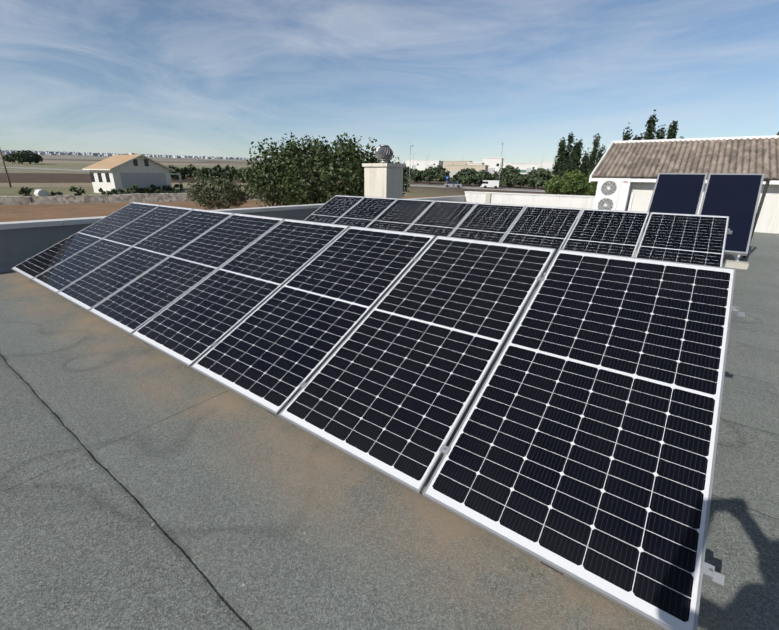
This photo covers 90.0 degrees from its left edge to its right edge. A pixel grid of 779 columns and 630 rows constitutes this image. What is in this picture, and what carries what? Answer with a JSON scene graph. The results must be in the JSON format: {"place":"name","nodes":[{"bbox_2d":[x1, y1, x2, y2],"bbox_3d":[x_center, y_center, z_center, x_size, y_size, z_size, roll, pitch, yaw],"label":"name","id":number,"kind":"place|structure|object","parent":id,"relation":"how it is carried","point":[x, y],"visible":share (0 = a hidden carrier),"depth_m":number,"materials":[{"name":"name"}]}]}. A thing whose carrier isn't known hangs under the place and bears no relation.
{"place":"outdoors","nodes":[
{"label":"outdoors","id":0,"kind":"place"},
{"bbox_2d":[0,167,544,191],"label":"road","id":1,"kind":"structure","parent":0,"point":[489,188],"depth_m":90.77,"materials":[{"name":"grey asphalt"}]},
{"bbox_2d":[444,181,462,187],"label":"grey car","id":2,"kind":"object","parent":1,"relation":"on","point":[453,184],"visible":0.92,"depth_m":87.58,"materials":[{"name":"grey paint"}]},
{"bbox_2d":[480,180,499,188],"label":"white van","id":3,"kind":"object","parent":1,"relation":"on","point":[491,183],"visible":1,"depth_m":88.35,"materials":[{"name":"white paint"}]},
{"bbox_2d":[0,153,560,221],"bbox_3d":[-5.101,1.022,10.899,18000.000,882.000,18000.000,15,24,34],"label":"ground","id":4,"kind":"structure","parent":0,"point":[61,181],"depth_m":75.61,"materials":[{"name":"brown soil"}]},
{"bbox_2d":[0,149,11,186],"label":"utility pole","id":5,"kind":"object","parent":4,"relation":"on","point":[9,182],"visible":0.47,"depth_m":58.61,"materials":[{"name":"brown wood"}]},
{"bbox_2d":[34,189,48,195],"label":"water tank","id":6,"kind":"object","parent":4,"relation":"on","point":[39,192],"visible":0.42,"depth_m":45.38,"materials":[{"name":"white plastic"}]},
{"bbox_2d":[17,184,195,195],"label":"garden shrubs","id":7,"kind":"object","parent":4,"relation":"on","point":[23,191],"visible":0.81,"depth_m":49.66,"materials":[{"name":"green plant"}]},
{"bbox_2d":[82,153,181,193],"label":"farmhouse","id":8,"kind":"object","parent":4,"relation":"on","point":[124,172],"visible":0.77,"depth_m":54.55,"materials":[{"name":"paint"}]},
{"bbox_2d":[0,192,271,204],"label":"dry stone wall","id":9,"kind":"structure","parent":4,"relation":"on","point":[84,199],"depth_m":43.04,"materials":[{"name":"beige stone"}]},
{"bbox_2d":[3,150,275,181],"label":"field trees","id":10,"kind":"object","parent":4,"relation":"on","point":[191,171],"visible":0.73,"depth_m":95.02,"materials":[{"name":"green plant"}]},
{"bbox_2d":[1,150,405,163],"bbox_3d":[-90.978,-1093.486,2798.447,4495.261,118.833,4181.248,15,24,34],"label":"distant town","id":11,"kind":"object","parent":4,"relation":"on","point":[89,153],"visible":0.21,"depth_m":1375.43},
{"bbox_2d":[185,174,246,209],"bbox_3d":[-15.893,-11.038,36.062,5.346,3.767,5.274,-9,22,-26],"label":"shrub","id":12,"kind":"object","parent":4,"relation":"on","point":[218,198],"visible":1,"depth_m":35.02,"materials":[{"name":"green plant"}]},
{"bbox_2d":[238,132,409,206],"bbox_3d":[-4.822,-9.740,29.104,12.706,6.981,13.282,15,24,34],"label":"tree","id":13,"kind":"object","parent":4,"relation":"on","point":[286,184],"visible":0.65,"depth_m":25.61,"materials":[{"name":"green plant"}]},
{"bbox_2d":[406,160,443,169],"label":"shed","id":14,"kind":"structure","parent":4,"relation":"on","point":[419,164],"depth_m":279.40,"materials":[{"name":"white paint"}]},
{"bbox_2d":[301,164,552,188],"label":"trees","id":15,"kind":"object","parent":4,"relation":"on","point":[511,176],"visible":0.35,"depth_m":101.08,"materials":[{"name":"green plant"}]},
{"bbox_2d":[443,161,471,167],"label":"building","id":16,"kind":"structure","parent":4,"relation":"on","point":[454,162],"depth_m":330.72,"materials":[{"name":"beige paint"}]},
{"bbox_2d":[445,164,488,177],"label":"beige shed","id":17,"kind":"object","parent":4,"relation":"on","point":[453,169],"visible":0.29,"depth_m":138.69,"materials":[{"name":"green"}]},
{"bbox_2d":[467,162,483,164],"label":"building","id":18,"kind":"structure","parent":4,"relation":"on","point":[475,163],"depth_m":159.87,"materials":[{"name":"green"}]},
{"bbox_2d":[483,158,503,173],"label":"distant building","id":19,"kind":"structure","parent":4,"relation":"on","point":[493,164],"depth_m":190.22,"materials":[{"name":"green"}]},
{"bbox_2d":[506,164,537,173],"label":"shed","id":20,"kind":"structure","parent":4,"relation":"on","point":[524,168],"depth_m":258.14,"materials":[{"name":"white paint"}]},
{"bbox_2d":[511,163,581,168],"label":"long shed","id":21,"kind":"object","parent":4,"relation":"on","point":[539,165],"visible":0.04,"depth_m":369.90,"materials":[{"name":"beige paint"}]},
{"bbox_2d":[551,137,566,177],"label":"tree","id":22,"kind":"object","parent":4,"relation":"on","point":[561,156],"visible":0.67,"depth_m":101.04,"materials":[{"name":"green plant"}]},
{"bbox_2d":[541,161,579,173],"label":"shed","id":23,"kind":"structure","parent":4,"relation":"on","point":[547,165],"depth_m":287.67,"materials":[{"name":"white paint"}]},
{"bbox_2d":[560,154,572,194],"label":"cypress","id":24,"kind":"object","parent":4,"relation":"on","point":[566,165],"visible":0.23,"depth_m":47.91,"materials":[{"name":"green plant"}]},
{"bbox_2d":[562,132,574,165],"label":"tree","id":25,"kind":"object","parent":4,"relation":"on","point":[570,139],"visible":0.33,"depth_m":102.05,"materials":[{"name":"green plant"}]},
{"bbox_2d":[543,169,596,195],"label":"bush","id":26,"kind":"object","parent":4,"relation":"on","point":[556,184],"visible":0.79,"depth_m":43.80,"materials":[{"name":"green plant"}]},
{"bbox_2d":[569,139,580,169],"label":"tree","id":27,"kind":"object","parent":4,"relation":"on","point":[572,153],"visible":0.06,"depth_m":100.72,"materials":[{"name":"green plant"}]},
{"bbox_2d":[570,139,584,180],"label":"cypress","id":28,"kind":"object","parent":4,"relation":"on","point":[576,159],"visible":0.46,"depth_m":50.62,"materials":[{"name":"green plant"}]},
{"bbox_2d":[570,169,592,195],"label":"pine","id":29,"kind":"object","parent":4,"relation":"on","point":[589,172],"visible":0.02,"depth_m":49.78,"materials":[{"name":"green plant"}]},
{"bbox_2d":[575,148,590,185],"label":"cypress","id":30,"kind":"object","parent":4,"relation":"on","point":[584,168],"visible":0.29,"depth_m":48.82,"materials":[{"name":"green plant"}]},
{"bbox_2d":[587,133,601,171],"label":"cypress","id":31,"kind":"object","parent":4,"relation":"on","point":[593,155],"visible":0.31,"depth_m":51.31,"materials":[{"name":"green plant"}]},
{"bbox_2d":[588,144,605,184],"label":"cypress","id":32,"kind":"object","parent":4,"relation":"on","point":[599,156],"visible":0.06,"depth_m":44.70,"materials":[{"name":"green plant"}]},
{"bbox_2d":[591,151,605,195],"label":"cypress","id":33,"kind":"object","parent":4,"relation":"on","point":[594,193],"depth_m":42.40,"materials":[{"name":"green plant"}]},
{"bbox_2d":[622,123,632,140],"bbox_3d":[22.321,-13.627,37.801,1.802,9.203,1.770,15,24,34],"label":"cypress","id":34,"kind":"object","parent":4,"relation":"on","point":[626,137],"visible":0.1,"depth_m":36.59,"materials":[{"name":"green plant"}]},
{"bbox_2d":[633,133,642,139],"bbox_3d":[22.568,-12.675,36.778,1.784,8.190,1.730,15,24,34],"label":"cypress","id":35,"kind":"object","parent":4,"relation":"on","point":[637,138],"visible":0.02,"depth_m":35.46,"materials":[{"name":"green plant"}]},
{"bbox_2d":[642,109,658,139],"bbox_3d":[23.358,-13.389,36.046,1.748,10.100,1.726,15,24,34],"label":"cypress","id":36,"kind":"object","parent":4,"relation":"on","point":[651,124],"visible":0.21,"depth_m":34.75,"materials":[{"name":"green plant"}]},
{"bbox_2d":[654,124,666,139],"bbox_3d":[24.590,-13.006,36.615,1.676,9.028,1.702,4,20,8],"label":"cypress","id":37,"kind":"object","parent":4,"relation":"on","point":[660,133],"visible":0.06,"depth_m":35.26,"materials":[{"name":"green plant"}]},
{"bbox_2d":[666,120,678,138],"bbox_3d":[25.890,-13.243,36.922,1.650,9.478,1.751,15,24,34],"label":"cypress","id":38,"kind":"object","parent":4,"relation":"on","point":[672,131],"visible":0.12,"depth_m":35.49,"materials":[{"name":"green plant"}]},
{"bbox_2d":[0,0,778,163],"label":"sky","id":39,"kind":"structure","parent":0,"point":[449,80],"materials":[{"name":"blue"}]},
{"bbox_3d":[5.745,3.211,9.733,19.350,8.988,32.000,15,24,34],"label":"building body","id":40,"kind":"object","parent":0,"visible":0},
{"bbox_2d":[0,221,778,629],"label":"roof surface","id":41,"kind":"object","parent":40,"relation":"on","point":[144,485],"depth_m":2.05,"materials":[{"name":"grey asphalt"}]},
{"bbox_2d":[0,191,594,272],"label":"parapets","id":42,"kind":"object","parent":41,"relation":"on","point":[21,241],"visible":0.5,"depth_m":7.79,"materials":[{"name":"paint"}]},
{"bbox_2d":[362,145,404,198],"bbox_3d":[-0.183,-3.904,12.172,0.950,2.585,0.950,15,24,34],"label":"chimney","id":43,"kind":"object","parent":41,"relation":"on","point":[383,178],"visible":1,"depth_m":11.74,"materials":[{"name":"paint"}]},
{"bbox_2d":[26,212,744,588],"bbox_3d":[-1.986,-0.425,4.613,9.342,1.024,1.945,15,24,34],"label":"pv mount","id":44,"kind":"object","parent":41,"relation":"on","point":[712,576],"visible":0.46,"depth_m":2.13,"materials":[{"name":"silver metal"}]},
{"bbox_2d":[11,202,159,279],"bbox_3d":[-5.245,-1.384,6.811,1.134,0.030,2.278,15,50,34],"label":"solar panel","id":45,"kind":"object","parent":44,"relation":"on","point":[53,256],"visible":0.98,"depth_m":6.71,"materials":[{"name":"black glass"}]},
{"bbox_2d":[31,205,193,294],"bbox_3d":[-4.317,-1.141,6.168,1.134,0.030,2.278,15,50,34],"label":"solar panel","id":46,"kind":"object","parent":44,"relation":"on","point":[71,269],"visible":1,"depth_m":6.06,"materials":[{"name":"black glass"}]},
{"bbox_2d":[57,209,233,311],"bbox_3d":[-3.390,-0.898,5.526,1.134,0.030,2.278,15,50,34],"label":"solar panel","id":47,"kind":"object","parent":44,"relation":"on","point":[93,288],"visible":1,"depth_m":5.40,"materials":[{"name":"black glass"}]},
{"bbox_2d":[89,213,283,334],"bbox_3d":[-2.463,-0.655,4.883,1.134,0.030,2.278,15,50,34],"label":"solar panel","id":48,"kind":"object","parent":44,"relation":"on","point":[134,305],"visible":1,"depth_m":4.74,"materials":[{"name":"black glass"}]},
{"bbox_2d":[131,219,349,367],"bbox_3d":[-1.536,-0.412,4.240,1.134,0.030,2.278,15,50,34],"label":"solar panel","id":49,"kind":"object","parent":44,"relation":"on","point":[190,327],"visible":1,"depth_m":4.08,"materials":[{"name":"black glass"}]},
{"bbox_2d":[190,226,435,415],"bbox_3d":[-0.609,-0.169,3.598,1.134,0.030,2.278,15,50,34],"label":"solar panel","id":50,"kind":"object","parent":44,"relation":"on","point":[275,350],"visible":1,"depth_m":3.41,"materials":[{"name":"black glass"}]},
{"bbox_2d":[278,236,555,493],"bbox_3d":[0.318,0.075,2.955,1.134,0.030,2.278,15,50,34],"label":"solar panel","id":51,"kind":"object","parent":44,"relation":"on","point":[391,388],"visible":1,"depth_m":2.73,"materials":[{"name":"black glass"}]},
{"bbox_2d":[422,249,735,629],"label":"solar panel","id":52,"kind":"object","parent":44,"relation":"on","point":[583,446],"visible":1,"depth_m":2.04,"materials":[{"name":"black glass"}]},
{"bbox_2d":[326,201,731,248],"bbox_3d":[1.479,-1.793,8.633,9.342,1.024,1.945,15,24,34],"label":"pv mount","id":53,"kind":"object","parent":41,"relation":"on","point":[729,231],"visible":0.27,"depth_m":7.04,"materials":[{"name":"silver metal"}]},
{"bbox_2d":[303,195,363,223],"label":"solar panel","id":54,"kind":"object","parent":53,"relation":"on","point":[335,208],"visible":0.56,"depth_m":11.00,"materials":[{"name":"black glass"}]},
{"bbox_2d":[333,197,397,227],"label":"solar panel","id":55,"kind":"object","parent":53,"relation":"on","point":[365,212],"visible":0.71,"depth_m":10.36,"materials":[{"name":"black glass"}]},
{"bbox_2d":[366,199,434,231],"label":"solar panel","id":56,"kind":"object","parent":53,"relation":"on","point":[402,215],"visible":0.62,"depth_m":9.72,"materials":[{"name":"black glass"}]},
{"bbox_2d":[405,201,476,236],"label":"solar panel","id":57,"kind":"object","parent":53,"relation":"on","point":[442,218],"visible":0.58,"depth_m":9.07,"materials":[{"name":"black glass"}]},
{"bbox_2d":[449,203,525,242],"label":"solar panel","id":58,"kind":"object","parent":53,"relation":"on","point":[488,222],"visible":0.71,"depth_m":8.43,"materials":[{"name":"black glass"}]},
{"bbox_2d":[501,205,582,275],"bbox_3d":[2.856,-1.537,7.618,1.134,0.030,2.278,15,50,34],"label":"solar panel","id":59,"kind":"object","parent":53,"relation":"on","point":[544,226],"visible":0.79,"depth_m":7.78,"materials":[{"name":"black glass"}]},
{"bbox_2d":[562,209,649,256],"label":"solar panel","id":60,"kind":"object","parent":53,"relation":"on","point":[612,232],"visible":0.69,"depth_m":7.14,"materials":[{"name":"black glass"}]},
{"bbox_2d":[635,212,728,266],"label":"solar panel","id":61,"kind":"object","parent":53,"relation":"on","point":[689,238],"visible":0.58,"depth_m":6.49,"materials":[{"name":"black glass"}]},
{"bbox_2d":[593,178,633,210],"bbox_3d":[9.372,-4.788,16.312,1.340,1.780,0.520,15,24,34],"label":"heat pump unit","id":62,"kind":"object","parent":41,"relation":"on","point":[612,193],"visible":0.92,"depth_m":16.07,"materials":[{"name":"white metal"}]},
{"bbox_2d":[634,173,769,269],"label":"solar thermal collectors","id":63,"kind":"object","parent":41,"relation":"on","point":[734,197],"visible":0.58,"depth_m":8.73,"materials":[{"name":"glass"}]},
{"bbox_2d":[626,180,778,233],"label":"utility building walls","id":64,"kind":"structure","parent":40,"relation":"on","point":[768,220],"depth_m":13.99,"materials":[{"name":"white paint"}]},
{"bbox_2d":[589,135,778,184],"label":"roof trim","id":65,"kind":"structure","parent":64,"relation":"attached to","point":[677,140],"depth_m":16.58,"materials":[{"name":"white paint"}]},
{"bbox_2d":[592,137,778,180],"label":"utility roof tiles","id":66,"kind":"object","parent":64,"relation":"on","point":[642,160],"visible":0.92,"depth_m":15.81,"materials":[{"name":"tile"}]}
]}

